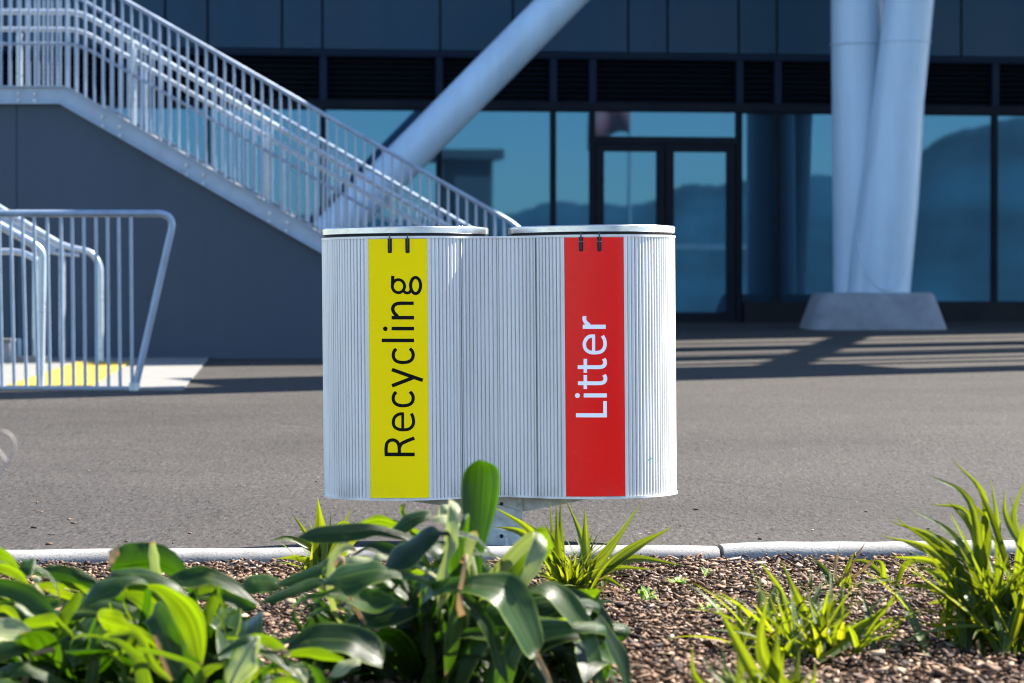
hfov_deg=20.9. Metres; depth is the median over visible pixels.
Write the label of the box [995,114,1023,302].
window
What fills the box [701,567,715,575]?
seedling weed
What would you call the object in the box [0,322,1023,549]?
asphalt ground
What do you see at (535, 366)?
litter bin
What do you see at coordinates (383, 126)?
window
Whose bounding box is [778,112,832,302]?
window
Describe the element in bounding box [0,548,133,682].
renga lily
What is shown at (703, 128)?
office building
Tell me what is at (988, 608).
flax tuft
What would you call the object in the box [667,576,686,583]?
seedling weed
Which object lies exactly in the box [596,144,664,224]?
door
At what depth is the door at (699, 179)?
36.58 m
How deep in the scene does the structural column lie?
33.70 m
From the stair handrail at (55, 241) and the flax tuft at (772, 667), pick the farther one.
the stair handrail at (55, 241)
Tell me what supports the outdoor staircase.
on the asphalt ground
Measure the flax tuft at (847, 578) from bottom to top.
0.168 m
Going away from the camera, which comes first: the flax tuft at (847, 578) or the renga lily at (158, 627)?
the renga lily at (158, 627)
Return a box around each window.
[109,106,207,163]
[208,107,322,223]
[323,108,438,226]
[439,109,552,235]
[553,110,592,224]
[740,112,777,302]
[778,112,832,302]
[910,113,994,302]
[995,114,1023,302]
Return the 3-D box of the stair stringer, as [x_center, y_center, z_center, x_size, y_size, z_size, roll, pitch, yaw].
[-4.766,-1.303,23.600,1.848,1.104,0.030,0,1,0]
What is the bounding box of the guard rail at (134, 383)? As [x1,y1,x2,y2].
[0,210,174,390]
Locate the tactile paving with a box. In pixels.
[6,362,129,385]
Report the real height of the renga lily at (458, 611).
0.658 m
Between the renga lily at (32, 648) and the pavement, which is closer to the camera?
the renga lily at (32, 648)
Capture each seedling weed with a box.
[638,585,656,599]
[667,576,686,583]
[699,599,724,609]
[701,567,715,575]
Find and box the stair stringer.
[1,217,58,252]
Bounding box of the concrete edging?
[16,356,47,362]
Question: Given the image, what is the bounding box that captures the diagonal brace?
[316,0,588,228]
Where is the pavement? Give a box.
[0,357,208,390]
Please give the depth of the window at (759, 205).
36.69 m
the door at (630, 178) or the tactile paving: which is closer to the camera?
the tactile paving
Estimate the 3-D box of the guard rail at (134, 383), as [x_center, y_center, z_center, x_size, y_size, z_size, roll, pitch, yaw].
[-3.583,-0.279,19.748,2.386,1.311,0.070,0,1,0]
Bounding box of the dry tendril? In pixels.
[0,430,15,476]
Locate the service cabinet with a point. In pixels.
(7, 350)
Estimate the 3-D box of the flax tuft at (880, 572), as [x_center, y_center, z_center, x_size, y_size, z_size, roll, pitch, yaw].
[1.092,0.665,7.922,0.265,0.097,0.217,0,1,0]
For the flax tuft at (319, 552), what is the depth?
8.17 m
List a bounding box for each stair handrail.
[0,205,103,361]
[1,221,45,385]
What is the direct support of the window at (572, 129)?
in the office building
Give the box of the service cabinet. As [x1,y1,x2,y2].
[3,338,15,362]
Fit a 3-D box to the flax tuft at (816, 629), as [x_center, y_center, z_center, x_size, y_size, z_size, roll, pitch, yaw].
[0.674,0.643,6.439,0.632,0.278,0.482,0,1,0]
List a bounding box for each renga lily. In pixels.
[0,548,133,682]
[35,541,307,682]
[193,633,360,682]
[259,460,630,682]
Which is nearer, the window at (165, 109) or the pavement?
the pavement
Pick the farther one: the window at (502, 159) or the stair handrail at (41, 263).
the window at (502, 159)
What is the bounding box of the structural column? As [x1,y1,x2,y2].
[799,0,946,329]
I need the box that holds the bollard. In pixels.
[17,338,20,355]
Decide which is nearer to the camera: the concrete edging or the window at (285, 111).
the concrete edging
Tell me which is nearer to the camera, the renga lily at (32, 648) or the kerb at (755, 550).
the renga lily at (32, 648)
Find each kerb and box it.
[0,545,719,567]
[718,540,1016,562]
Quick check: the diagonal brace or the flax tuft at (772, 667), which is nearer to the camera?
the flax tuft at (772, 667)
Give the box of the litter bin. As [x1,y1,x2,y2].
[321,225,677,545]
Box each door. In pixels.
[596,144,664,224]
[665,144,734,320]
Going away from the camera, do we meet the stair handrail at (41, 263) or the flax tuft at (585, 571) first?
the flax tuft at (585, 571)
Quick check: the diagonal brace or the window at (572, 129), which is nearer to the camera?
the diagonal brace
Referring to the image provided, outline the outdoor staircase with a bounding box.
[0,0,519,358]
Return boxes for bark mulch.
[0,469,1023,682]
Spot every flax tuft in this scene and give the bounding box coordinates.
[270,497,369,577]
[492,499,683,597]
[670,559,935,666]
[691,594,843,682]
[799,542,892,595]
[852,559,928,587]
[861,460,1023,658]
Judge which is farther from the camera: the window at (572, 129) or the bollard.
the window at (572, 129)
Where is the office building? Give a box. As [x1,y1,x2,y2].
[3,0,1023,322]
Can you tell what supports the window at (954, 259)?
in the office building
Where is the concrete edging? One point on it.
(20, 359)

